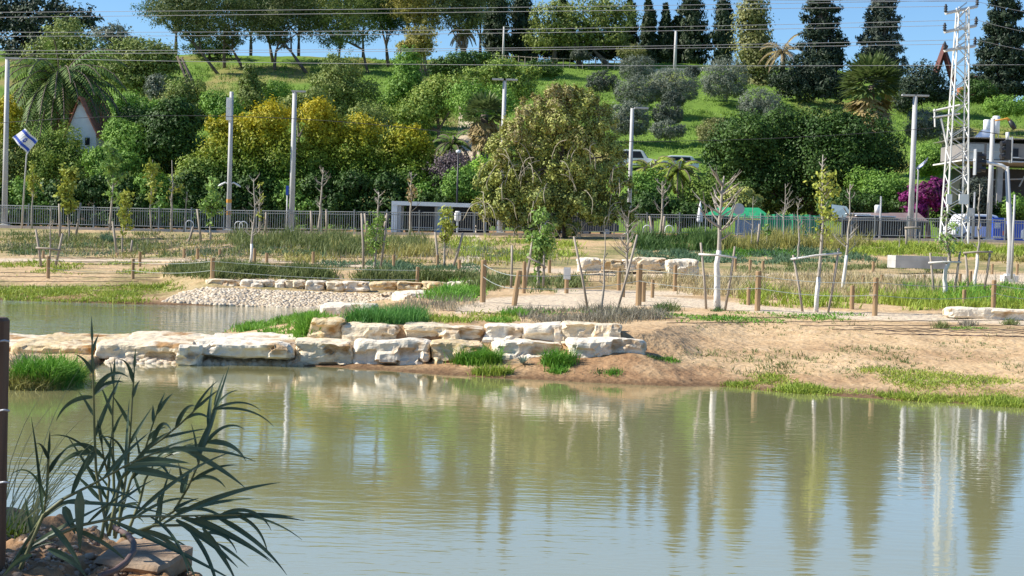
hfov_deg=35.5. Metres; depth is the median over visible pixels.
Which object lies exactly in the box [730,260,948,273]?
plants
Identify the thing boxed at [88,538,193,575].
broken slab
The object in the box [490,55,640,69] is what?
crest fence
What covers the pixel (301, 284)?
stone block
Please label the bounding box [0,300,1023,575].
water
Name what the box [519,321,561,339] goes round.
stone block
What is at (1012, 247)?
post
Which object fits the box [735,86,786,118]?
shrub
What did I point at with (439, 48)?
power line
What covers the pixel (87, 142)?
window
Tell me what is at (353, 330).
stone block
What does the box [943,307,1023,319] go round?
stone kerb
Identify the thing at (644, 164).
palm tree
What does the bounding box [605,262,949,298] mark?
dry grass
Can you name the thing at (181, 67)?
leaning trunk
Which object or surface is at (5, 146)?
lamp post
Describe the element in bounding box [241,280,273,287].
stone block
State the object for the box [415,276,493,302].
plants
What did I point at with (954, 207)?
shrub
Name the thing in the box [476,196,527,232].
hedge shrub
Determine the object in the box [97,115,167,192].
street tree
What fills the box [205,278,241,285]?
stone block
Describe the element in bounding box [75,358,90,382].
grass clump
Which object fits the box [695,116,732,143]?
shrub
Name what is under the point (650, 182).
shrub
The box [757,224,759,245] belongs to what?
tree stakes
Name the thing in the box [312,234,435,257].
tall grass
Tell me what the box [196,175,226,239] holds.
young tree
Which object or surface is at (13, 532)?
bank weeds
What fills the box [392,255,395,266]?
rope post
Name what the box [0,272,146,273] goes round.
drip line
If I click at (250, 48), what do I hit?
pine tree
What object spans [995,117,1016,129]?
hanging lantern
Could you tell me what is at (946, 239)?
young tree
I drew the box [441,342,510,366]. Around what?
grass clump
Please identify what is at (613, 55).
dark bush
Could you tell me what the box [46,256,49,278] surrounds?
rope post
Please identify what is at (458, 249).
tree stakes
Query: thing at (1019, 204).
shrub
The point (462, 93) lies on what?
broadleaf tree
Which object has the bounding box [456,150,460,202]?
lantern post
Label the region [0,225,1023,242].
wall
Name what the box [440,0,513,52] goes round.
pine tree
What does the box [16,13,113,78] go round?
olive tree
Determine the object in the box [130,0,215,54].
pine tree
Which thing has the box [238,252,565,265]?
planting
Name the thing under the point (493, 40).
cypress tree
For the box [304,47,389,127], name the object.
broadleaf tree
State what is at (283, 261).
drip line
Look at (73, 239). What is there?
planting
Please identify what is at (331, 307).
stone block
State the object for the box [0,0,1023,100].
sky
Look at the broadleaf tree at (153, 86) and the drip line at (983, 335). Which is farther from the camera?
the broadleaf tree at (153, 86)
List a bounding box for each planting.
[0,228,351,257]
[0,231,517,265]
[0,238,529,257]
[0,256,167,275]
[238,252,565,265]
[446,232,588,262]
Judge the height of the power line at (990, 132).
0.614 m
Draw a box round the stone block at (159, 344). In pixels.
[100,330,209,360]
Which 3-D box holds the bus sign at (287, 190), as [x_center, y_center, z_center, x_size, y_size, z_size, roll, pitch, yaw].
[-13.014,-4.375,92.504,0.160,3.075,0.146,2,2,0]
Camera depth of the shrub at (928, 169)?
127.18 m
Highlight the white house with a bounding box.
[57,96,108,223]
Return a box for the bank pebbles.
[0,525,195,575]
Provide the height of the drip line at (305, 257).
0.226 m
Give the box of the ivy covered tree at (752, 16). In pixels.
[724,0,786,85]
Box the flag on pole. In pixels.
[12,129,37,228]
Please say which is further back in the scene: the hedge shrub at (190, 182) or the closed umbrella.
the hedge shrub at (190, 182)
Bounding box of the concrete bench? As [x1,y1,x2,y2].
[887,255,946,268]
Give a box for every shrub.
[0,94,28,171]
[0,176,66,225]
[0,181,35,225]
[36,177,103,226]
[73,172,132,227]
[97,172,169,228]
[98,231,116,241]
[132,172,204,228]
[165,171,233,229]
[198,173,269,229]
[232,167,299,229]
[269,177,329,229]
[296,168,363,228]
[333,166,390,228]
[367,166,414,231]
[402,177,454,226]
[417,188,476,207]
[421,146,481,189]
[424,172,496,229]
[439,163,487,201]
[459,150,495,196]
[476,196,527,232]
[520,57,564,78]
[570,49,591,60]
[585,68,620,93]
[607,100,651,138]
[611,71,659,106]
[613,54,656,81]
[615,43,646,57]
[623,166,674,199]
[626,188,686,223]
[644,65,703,102]
[648,101,684,124]
[648,118,687,140]
[649,298,673,311]
[660,90,685,106]
[662,299,684,311]
[663,197,722,226]
[677,170,729,211]
[682,206,734,229]
[684,65,701,77]
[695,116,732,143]
[699,54,754,100]
[708,305,725,311]
[716,185,764,210]
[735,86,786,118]
[761,105,795,122]
[813,187,893,222]
[843,163,883,195]
[853,166,908,203]
[887,194,930,224]
[900,107,946,143]
[904,139,948,179]
[929,202,984,231]
[939,126,976,146]
[956,77,1000,105]
[958,176,996,213]
[981,93,1023,117]
[992,196,1023,220]
[997,190,1023,219]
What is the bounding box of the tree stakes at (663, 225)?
[649,216,665,234]
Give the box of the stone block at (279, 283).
[273,280,287,287]
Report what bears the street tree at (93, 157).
on the ground at (662, 337)
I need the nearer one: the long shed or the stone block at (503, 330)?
the stone block at (503, 330)
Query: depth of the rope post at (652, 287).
44.52 m
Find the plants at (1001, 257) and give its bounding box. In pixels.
[974,252,1023,263]
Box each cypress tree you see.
[478,0,516,60]
[507,0,540,61]
[551,0,575,62]
[615,0,641,62]
[636,0,659,62]
[656,2,678,63]
[671,5,684,63]
[674,0,714,64]
[703,0,737,65]
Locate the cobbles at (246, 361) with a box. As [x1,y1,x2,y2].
[104,357,307,365]
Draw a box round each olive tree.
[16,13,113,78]
[87,18,142,73]
[93,31,185,98]
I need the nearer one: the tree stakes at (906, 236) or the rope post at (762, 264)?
the rope post at (762, 264)
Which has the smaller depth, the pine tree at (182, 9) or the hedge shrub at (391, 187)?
the hedge shrub at (391, 187)
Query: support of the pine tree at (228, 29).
on the ground at (662, 337)
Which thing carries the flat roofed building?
on the ground at (662, 337)
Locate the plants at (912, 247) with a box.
[831,236,1023,258]
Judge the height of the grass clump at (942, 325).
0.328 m
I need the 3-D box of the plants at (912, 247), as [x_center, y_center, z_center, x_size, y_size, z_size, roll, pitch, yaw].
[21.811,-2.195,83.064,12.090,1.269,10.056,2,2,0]
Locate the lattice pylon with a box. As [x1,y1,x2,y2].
[933,0,978,243]
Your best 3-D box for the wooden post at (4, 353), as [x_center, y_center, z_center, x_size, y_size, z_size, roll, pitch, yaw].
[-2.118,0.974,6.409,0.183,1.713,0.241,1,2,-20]
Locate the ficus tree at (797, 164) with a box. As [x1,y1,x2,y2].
[694,99,910,236]
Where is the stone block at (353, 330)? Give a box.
[340,322,401,339]
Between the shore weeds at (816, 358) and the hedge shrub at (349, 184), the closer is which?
the shore weeds at (816, 358)
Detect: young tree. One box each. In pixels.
[25,160,43,228]
[45,207,55,261]
[52,162,79,235]
[99,143,130,230]
[117,187,134,251]
[142,158,164,229]
[166,167,184,231]
[183,192,187,231]
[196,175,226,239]
[243,175,263,261]
[255,182,265,233]
[314,167,331,233]
[363,209,388,267]
[374,189,383,229]
[406,172,421,234]
[437,205,457,264]
[522,205,557,286]
[599,234,607,308]
[610,204,640,276]
[653,178,669,232]
[692,164,741,308]
[745,196,756,246]
[762,210,771,238]
[776,184,794,235]
[792,197,803,256]
[802,155,841,311]
[833,184,859,286]
[934,209,964,292]
[973,184,982,284]
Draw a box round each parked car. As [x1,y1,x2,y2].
[561,217,618,233]
[615,149,655,166]
[650,155,698,168]
[943,214,1006,239]
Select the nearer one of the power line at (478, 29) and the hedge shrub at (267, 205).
the power line at (478, 29)
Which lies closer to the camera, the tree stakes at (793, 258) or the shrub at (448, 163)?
the tree stakes at (793, 258)
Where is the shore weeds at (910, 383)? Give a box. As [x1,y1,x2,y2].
[732,364,1023,407]
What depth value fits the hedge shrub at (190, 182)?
110.32 m
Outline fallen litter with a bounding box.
[404,360,667,381]
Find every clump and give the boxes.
[9,345,108,389]
[9,368,77,390]
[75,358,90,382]
[337,298,434,323]
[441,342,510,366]
[467,361,521,376]
[483,315,515,322]
[498,304,532,316]
[534,344,581,367]
[543,360,569,374]
[587,367,602,375]
[603,367,623,376]
[646,353,672,360]
[660,356,680,362]
[716,378,759,387]
[776,381,831,393]
[929,317,954,328]
[946,325,988,329]
[957,318,978,326]
[999,315,1022,324]
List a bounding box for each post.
[0,57,19,224]
[0,317,9,571]
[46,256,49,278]
[131,259,134,278]
[138,252,141,266]
[210,258,214,278]
[218,92,240,229]
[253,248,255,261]
[289,90,305,230]
[312,252,314,263]
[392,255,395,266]
[416,267,418,282]
[436,255,438,265]
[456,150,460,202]
[480,260,486,301]
[492,78,517,232]
[502,26,509,59]
[512,270,521,305]
[522,261,526,292]
[548,260,550,272]
[564,279,568,292]
[617,268,620,290]
[625,107,648,233]
[635,264,642,305]
[642,282,645,301]
[650,279,654,297]
[673,31,676,67]
[673,265,676,290]
[733,259,736,271]
[746,287,750,304]
[754,271,761,310]
[761,261,764,271]
[849,285,854,308]
[872,277,878,315]
[878,196,881,237]
[901,94,928,237]
[962,290,965,302]
[969,271,971,284]
[973,192,975,238]
[980,118,994,239]
[991,280,996,307]
[1010,195,1015,278]
[1016,264,1018,274]
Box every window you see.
[85,138,89,144]
[1013,148,1018,157]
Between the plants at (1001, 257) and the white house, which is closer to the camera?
the plants at (1001, 257)
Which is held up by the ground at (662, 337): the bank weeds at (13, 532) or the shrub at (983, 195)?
the shrub at (983, 195)
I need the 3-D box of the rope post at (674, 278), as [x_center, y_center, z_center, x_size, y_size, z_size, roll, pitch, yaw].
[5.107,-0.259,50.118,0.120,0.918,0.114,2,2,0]
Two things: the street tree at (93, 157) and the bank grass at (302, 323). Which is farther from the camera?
the street tree at (93, 157)
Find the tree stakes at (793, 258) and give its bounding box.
[791,248,841,312]
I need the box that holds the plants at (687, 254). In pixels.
[628,243,881,264]
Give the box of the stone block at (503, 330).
[486,322,525,341]
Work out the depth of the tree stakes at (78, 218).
83.42 m
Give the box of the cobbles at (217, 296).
[161,286,425,307]
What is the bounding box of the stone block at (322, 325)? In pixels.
[310,317,347,339]
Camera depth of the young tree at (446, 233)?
60.73 m
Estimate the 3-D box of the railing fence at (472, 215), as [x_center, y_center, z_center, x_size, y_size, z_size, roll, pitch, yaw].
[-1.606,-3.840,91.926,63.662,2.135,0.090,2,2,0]
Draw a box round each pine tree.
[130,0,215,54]
[139,0,246,73]
[180,0,274,67]
[180,32,239,58]
[208,0,290,55]
[230,0,344,61]
[251,0,331,73]
[285,0,332,55]
[303,0,390,72]
[322,0,402,57]
[340,0,423,66]
[377,0,445,75]
[392,0,446,32]
[423,0,503,51]
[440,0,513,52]
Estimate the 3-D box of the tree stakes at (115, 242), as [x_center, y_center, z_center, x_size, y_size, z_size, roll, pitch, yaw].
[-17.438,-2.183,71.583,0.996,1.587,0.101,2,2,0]
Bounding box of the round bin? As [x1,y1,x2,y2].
[454,211,460,232]
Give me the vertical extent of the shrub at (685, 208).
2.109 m
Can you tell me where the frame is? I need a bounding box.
[934,45,956,80]
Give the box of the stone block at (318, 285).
[305,280,326,290]
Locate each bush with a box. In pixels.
[261,78,292,103]
[533,33,552,60]
[539,33,587,57]
[579,38,616,61]
[596,40,641,59]
[767,54,850,106]
[888,58,957,114]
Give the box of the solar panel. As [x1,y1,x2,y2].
[975,129,989,137]
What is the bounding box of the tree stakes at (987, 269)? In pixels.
[963,251,992,289]
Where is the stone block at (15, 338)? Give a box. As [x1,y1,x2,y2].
[9,333,46,350]
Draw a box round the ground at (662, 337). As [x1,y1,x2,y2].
[0,51,1023,575]
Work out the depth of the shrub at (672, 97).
169.05 m
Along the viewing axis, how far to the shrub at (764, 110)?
159.09 m
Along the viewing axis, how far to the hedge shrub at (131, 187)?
110.15 m
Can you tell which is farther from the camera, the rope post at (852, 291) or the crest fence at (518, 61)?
the crest fence at (518, 61)
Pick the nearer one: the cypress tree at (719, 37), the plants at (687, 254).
the plants at (687, 254)
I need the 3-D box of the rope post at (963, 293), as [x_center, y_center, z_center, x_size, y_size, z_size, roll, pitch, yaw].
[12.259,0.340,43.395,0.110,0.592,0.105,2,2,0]
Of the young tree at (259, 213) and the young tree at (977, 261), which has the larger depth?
the young tree at (259, 213)
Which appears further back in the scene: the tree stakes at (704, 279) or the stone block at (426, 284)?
the stone block at (426, 284)
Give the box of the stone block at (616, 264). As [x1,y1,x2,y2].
[600,259,623,270]
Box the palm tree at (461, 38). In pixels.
[448,26,476,51]
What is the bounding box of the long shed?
[832,204,927,237]
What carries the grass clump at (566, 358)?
on the ground at (662, 337)
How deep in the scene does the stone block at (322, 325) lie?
29.16 m
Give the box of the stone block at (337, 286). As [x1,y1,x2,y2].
[325,281,344,291]
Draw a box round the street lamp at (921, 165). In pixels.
[914,158,927,237]
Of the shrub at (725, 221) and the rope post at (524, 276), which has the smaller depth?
the rope post at (524, 276)
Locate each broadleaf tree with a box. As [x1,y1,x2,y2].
[0,0,104,59]
[105,88,162,119]
[143,73,169,99]
[152,73,221,125]
[197,89,249,120]
[275,86,331,153]
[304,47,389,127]
[339,99,406,148]
[374,43,430,117]
[380,68,475,143]
[394,24,440,79]
[425,47,495,105]
[442,75,521,159]
[460,51,544,137]
[520,0,643,66]
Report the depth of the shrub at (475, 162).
109.31 m
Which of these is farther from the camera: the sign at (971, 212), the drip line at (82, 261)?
the sign at (971, 212)
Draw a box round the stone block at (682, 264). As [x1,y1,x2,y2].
[663,258,699,275]
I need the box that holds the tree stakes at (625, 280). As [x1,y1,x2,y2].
[573,234,637,308]
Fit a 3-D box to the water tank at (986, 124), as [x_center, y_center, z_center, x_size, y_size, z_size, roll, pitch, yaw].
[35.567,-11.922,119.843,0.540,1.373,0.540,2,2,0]
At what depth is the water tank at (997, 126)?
119.59 m
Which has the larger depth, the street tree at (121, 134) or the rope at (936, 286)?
the street tree at (121, 134)
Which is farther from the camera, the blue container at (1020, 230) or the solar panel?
the solar panel
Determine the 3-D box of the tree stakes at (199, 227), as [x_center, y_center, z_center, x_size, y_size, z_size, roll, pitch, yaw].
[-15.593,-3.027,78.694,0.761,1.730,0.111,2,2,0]
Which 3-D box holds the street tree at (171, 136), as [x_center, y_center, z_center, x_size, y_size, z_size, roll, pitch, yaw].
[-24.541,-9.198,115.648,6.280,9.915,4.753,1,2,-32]
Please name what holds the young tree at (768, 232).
on the ground at (662, 337)
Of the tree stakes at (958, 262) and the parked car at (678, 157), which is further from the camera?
the parked car at (678, 157)
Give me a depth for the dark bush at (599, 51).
226.75 m
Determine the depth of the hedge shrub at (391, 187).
110.13 m
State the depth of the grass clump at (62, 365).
23.34 m
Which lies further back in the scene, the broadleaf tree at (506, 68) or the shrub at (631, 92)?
the shrub at (631, 92)
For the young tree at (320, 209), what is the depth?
90.88 m
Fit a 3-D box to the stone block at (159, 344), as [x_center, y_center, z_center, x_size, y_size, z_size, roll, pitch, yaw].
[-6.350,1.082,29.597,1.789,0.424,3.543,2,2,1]
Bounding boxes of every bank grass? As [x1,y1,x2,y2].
[0,278,188,303]
[224,307,347,339]
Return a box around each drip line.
[0,250,178,250]
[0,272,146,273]
[0,276,159,277]
[0,281,135,281]
[23,261,130,261]
[33,258,257,259]
[46,257,204,258]
[69,264,280,265]
[116,238,209,238]
[186,260,428,262]
[200,256,390,257]
[656,317,796,318]
[670,320,1019,322]
[800,325,1023,325]
[832,329,1023,331]
[853,327,1023,329]
[875,333,1023,336]
[888,330,1023,333]
[936,334,1022,336]
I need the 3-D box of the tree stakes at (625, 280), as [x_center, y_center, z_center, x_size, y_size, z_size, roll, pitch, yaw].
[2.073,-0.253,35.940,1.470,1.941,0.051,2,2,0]
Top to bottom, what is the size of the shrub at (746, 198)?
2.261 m
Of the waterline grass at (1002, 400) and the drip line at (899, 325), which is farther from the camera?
the drip line at (899, 325)
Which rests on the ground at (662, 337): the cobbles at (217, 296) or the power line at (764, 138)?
the cobbles at (217, 296)
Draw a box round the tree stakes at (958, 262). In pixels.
[928,252,961,291]
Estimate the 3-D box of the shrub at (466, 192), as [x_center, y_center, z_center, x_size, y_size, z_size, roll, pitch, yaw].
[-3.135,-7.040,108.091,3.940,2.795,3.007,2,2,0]
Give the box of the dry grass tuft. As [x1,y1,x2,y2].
[6,362,152,532]
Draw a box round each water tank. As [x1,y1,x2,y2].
[983,119,990,129]
[993,116,999,137]
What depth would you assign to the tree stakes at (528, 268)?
47.81 m
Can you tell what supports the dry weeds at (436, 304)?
on the ground at (662, 337)
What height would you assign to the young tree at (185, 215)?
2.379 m
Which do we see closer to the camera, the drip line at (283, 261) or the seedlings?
the seedlings
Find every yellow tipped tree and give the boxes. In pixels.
[187,107,275,229]
[233,93,308,230]
[290,95,348,230]
[331,106,393,231]
[366,122,441,231]
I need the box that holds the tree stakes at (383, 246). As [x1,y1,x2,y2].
[361,213,387,268]
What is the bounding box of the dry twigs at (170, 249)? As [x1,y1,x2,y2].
[0,228,573,265]
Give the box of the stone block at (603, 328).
[560,321,624,345]
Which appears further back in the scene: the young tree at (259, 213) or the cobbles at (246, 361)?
the young tree at (259, 213)
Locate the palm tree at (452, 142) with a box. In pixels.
[433,129,472,231]
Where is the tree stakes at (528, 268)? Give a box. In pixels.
[510,236,545,287]
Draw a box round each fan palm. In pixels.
[460,91,506,232]
[837,50,907,144]
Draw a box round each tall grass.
[225,217,437,257]
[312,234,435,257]
[623,220,735,251]
[709,223,875,251]
[730,276,1023,310]
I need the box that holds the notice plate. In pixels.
[563,267,570,278]
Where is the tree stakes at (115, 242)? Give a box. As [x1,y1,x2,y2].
[111,221,132,252]
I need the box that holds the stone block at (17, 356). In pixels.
[9,347,44,369]
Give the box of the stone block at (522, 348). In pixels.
[491,339,564,360]
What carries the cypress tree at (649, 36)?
on the ground at (662, 337)
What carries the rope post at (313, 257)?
on the ground at (662, 337)
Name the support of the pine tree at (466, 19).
on the ground at (662, 337)
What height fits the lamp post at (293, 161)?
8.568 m
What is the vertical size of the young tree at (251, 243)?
3.450 m
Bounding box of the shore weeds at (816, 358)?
[665,338,1023,386]
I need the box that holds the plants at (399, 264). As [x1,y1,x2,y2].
[316,257,488,272]
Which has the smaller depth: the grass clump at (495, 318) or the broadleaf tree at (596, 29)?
the grass clump at (495, 318)
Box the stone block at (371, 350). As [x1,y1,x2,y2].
[353,336,433,364]
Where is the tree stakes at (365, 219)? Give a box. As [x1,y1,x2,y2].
[364,213,385,232]
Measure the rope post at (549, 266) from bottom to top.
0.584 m
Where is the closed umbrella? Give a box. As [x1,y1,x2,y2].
[697,201,702,225]
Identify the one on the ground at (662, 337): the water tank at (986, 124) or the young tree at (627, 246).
the young tree at (627, 246)
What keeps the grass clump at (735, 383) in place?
on the ground at (662, 337)
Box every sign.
[286,186,288,225]
[733,203,744,235]
[969,208,973,238]
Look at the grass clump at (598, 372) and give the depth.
27.12 m
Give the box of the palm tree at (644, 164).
[624,156,674,233]
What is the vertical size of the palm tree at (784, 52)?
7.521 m
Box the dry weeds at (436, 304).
[377,286,488,312]
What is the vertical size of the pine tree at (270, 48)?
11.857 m
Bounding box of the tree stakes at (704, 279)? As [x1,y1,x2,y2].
[698,243,736,310]
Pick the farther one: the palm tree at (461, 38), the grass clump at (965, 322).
the palm tree at (461, 38)
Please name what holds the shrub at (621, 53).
on the ground at (662, 337)
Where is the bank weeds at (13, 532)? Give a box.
[6,503,36,538]
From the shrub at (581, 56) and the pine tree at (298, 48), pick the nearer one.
the shrub at (581, 56)
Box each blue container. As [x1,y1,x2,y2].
[982,218,1006,239]
[1006,221,1023,240]
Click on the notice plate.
(567, 270)
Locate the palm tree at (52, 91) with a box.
[0,34,127,182]
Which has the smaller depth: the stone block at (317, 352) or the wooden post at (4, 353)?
the wooden post at (4, 353)
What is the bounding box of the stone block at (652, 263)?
[633,257,665,270]
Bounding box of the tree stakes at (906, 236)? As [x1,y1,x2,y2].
[905,227,921,244]
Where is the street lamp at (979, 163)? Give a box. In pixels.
[973,132,1018,281]
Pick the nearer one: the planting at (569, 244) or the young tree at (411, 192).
the planting at (569, 244)
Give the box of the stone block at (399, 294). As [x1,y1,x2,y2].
[392,291,434,299]
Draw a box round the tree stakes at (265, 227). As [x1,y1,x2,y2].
[264,212,266,232]
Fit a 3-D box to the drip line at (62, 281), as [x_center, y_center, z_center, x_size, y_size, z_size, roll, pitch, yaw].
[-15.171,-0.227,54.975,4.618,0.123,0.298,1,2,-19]
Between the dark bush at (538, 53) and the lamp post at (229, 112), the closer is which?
the lamp post at (229, 112)
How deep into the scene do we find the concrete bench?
65.98 m
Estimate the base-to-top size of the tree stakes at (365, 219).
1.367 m
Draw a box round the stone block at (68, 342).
[9,332,132,354]
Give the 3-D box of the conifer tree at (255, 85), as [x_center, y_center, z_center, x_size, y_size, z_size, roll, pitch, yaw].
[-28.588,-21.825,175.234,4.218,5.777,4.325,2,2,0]
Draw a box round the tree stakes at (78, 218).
[58,203,81,236]
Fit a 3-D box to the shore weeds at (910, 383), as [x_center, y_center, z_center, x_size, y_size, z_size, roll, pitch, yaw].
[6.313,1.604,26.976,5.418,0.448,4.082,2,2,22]
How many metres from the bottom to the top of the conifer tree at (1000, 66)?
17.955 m
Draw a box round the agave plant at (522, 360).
[515,355,528,363]
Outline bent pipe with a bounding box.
[97,524,136,575]
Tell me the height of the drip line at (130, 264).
0.345 m
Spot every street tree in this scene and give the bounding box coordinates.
[0,127,38,191]
[9,119,94,204]
[79,142,145,227]
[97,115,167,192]
[98,97,176,194]
[135,94,209,227]
[159,152,224,229]
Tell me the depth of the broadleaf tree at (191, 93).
163.96 m
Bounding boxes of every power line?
[0,0,962,12]
[0,6,943,17]
[0,25,942,36]
[0,39,974,50]
[2,115,500,139]
[16,20,954,32]
[21,58,1023,65]
[64,44,942,53]
[615,128,929,141]
[784,0,976,1]
[953,126,1023,136]
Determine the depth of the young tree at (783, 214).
83.44 m
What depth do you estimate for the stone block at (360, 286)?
52.06 m
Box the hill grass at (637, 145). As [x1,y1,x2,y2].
[109,56,1023,174]
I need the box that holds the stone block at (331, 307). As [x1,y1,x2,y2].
[320,302,377,317]
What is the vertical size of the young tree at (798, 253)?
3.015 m
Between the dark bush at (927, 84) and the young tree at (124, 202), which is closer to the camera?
the young tree at (124, 202)
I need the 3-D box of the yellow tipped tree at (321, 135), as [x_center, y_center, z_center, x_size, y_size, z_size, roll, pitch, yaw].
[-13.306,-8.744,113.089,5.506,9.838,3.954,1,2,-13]
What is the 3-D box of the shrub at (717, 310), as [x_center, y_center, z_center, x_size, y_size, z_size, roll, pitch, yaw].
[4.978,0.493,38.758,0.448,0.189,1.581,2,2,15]
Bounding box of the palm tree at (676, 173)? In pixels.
[651,156,701,234]
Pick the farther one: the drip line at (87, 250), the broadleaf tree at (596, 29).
the broadleaf tree at (596, 29)
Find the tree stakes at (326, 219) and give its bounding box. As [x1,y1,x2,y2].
[310,209,327,232]
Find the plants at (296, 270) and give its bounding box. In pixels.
[155,253,509,282]
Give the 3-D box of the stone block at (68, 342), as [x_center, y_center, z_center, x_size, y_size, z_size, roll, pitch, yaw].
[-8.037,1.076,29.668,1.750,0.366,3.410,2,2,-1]
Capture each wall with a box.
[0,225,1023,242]
[646,67,731,71]
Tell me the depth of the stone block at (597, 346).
27.95 m
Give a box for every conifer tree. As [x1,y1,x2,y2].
[232,63,267,110]
[792,1,850,97]
[854,0,909,99]
[963,0,1023,105]
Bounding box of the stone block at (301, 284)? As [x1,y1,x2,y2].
[287,280,306,288]
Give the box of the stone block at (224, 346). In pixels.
[190,333,297,359]
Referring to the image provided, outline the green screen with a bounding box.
[760,213,819,236]
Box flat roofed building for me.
[933,137,1023,238]
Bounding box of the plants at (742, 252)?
[707,245,803,256]
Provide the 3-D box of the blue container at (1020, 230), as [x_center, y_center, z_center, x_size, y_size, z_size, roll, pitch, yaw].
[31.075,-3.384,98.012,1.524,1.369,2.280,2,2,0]
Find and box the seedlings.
[686,317,1013,340]
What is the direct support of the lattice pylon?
on the ground at (662, 337)
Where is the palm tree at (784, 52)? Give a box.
[758,34,802,90]
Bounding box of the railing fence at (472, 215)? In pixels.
[0,204,1023,239]
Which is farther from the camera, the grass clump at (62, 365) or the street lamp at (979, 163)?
the street lamp at (979, 163)
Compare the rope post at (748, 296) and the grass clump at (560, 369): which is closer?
the grass clump at (560, 369)
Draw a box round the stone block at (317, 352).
[291,338,355,365]
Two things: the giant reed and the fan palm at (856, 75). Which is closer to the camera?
the giant reed
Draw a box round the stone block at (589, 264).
[577,257,600,273]
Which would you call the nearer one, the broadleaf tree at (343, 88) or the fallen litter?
the fallen litter
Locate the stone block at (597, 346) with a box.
[564,335,644,358]
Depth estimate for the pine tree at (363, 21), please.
226.46 m
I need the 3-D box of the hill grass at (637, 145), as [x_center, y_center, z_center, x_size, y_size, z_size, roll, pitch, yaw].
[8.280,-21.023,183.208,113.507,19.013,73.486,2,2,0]
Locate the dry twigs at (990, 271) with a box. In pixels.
[555,261,1023,294]
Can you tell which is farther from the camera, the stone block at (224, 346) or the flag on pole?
the flag on pole
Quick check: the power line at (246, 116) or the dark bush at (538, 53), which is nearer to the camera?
the power line at (246, 116)
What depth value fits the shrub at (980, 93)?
170.60 m
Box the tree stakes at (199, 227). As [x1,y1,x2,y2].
[188,209,201,241]
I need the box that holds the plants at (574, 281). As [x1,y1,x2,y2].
[455,266,592,292]
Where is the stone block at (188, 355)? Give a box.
[175,344,203,365]
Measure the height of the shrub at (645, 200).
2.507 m
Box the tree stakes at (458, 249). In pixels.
[434,232,463,265]
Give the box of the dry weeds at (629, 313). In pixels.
[497,300,685,323]
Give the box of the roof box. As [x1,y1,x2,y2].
[874,205,879,212]
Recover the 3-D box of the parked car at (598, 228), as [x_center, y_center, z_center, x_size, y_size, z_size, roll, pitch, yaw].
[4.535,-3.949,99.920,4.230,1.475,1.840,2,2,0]
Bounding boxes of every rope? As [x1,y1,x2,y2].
[135,261,209,263]
[212,270,416,279]
[213,261,417,270]
[519,281,637,288]
[520,269,637,275]
[641,281,758,288]
[642,269,749,276]
[759,288,870,295]
[761,276,876,282]
[879,282,994,286]
[879,295,989,298]
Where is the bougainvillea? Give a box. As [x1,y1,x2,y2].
[898,176,947,238]
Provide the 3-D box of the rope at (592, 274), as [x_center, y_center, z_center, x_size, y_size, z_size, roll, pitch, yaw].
[1.679,-0.383,39.002,3.361,0.235,0.013,1,2,-27]
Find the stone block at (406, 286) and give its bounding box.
[397,282,421,290]
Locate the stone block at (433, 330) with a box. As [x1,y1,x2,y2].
[401,322,485,339]
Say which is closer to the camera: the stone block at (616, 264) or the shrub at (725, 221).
the stone block at (616, 264)
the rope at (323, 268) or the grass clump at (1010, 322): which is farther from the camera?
the rope at (323, 268)
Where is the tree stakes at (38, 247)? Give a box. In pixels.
[35,229,62,266]
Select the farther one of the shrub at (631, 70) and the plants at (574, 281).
the shrub at (631, 70)
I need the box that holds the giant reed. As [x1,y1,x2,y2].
[4,316,303,575]
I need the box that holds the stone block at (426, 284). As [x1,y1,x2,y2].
[421,282,445,290]
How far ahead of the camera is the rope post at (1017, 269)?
67.18 m
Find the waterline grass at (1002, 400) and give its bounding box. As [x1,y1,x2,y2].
[799,385,1023,407]
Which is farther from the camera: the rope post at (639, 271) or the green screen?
the green screen
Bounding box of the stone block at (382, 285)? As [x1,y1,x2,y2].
[370,281,397,290]
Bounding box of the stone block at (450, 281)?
[446,280,469,284]
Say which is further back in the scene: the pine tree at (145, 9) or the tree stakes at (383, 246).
the pine tree at (145, 9)
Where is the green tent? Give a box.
[705,207,764,235]
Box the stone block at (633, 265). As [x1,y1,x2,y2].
[622,259,636,269]
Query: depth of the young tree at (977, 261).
56.10 m
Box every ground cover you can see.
[424,309,530,322]
[489,307,866,324]
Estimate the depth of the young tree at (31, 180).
90.67 m
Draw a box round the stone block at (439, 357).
[431,338,487,363]
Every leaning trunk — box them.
[176,56,193,103]
[181,57,198,104]
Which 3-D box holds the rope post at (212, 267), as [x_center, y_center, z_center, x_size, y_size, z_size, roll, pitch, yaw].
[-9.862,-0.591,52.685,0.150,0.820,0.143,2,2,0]
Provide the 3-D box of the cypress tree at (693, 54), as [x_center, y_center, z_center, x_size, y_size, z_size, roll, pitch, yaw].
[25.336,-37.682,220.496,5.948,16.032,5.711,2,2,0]
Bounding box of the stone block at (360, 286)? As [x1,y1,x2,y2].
[343,281,370,291]
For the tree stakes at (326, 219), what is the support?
on the ground at (662, 337)
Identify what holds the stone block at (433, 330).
on the ground at (662, 337)
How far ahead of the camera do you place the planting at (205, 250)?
70.05 m
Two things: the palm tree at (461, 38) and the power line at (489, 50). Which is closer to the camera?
the power line at (489, 50)
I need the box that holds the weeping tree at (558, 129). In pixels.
[463,79,642,238]
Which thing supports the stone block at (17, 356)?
on the ground at (662, 337)
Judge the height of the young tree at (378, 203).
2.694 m
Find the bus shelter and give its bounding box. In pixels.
[391,201,487,232]
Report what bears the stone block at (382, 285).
on the ground at (662, 337)
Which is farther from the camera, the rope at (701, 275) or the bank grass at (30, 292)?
the bank grass at (30, 292)
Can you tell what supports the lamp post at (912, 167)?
on the pavement

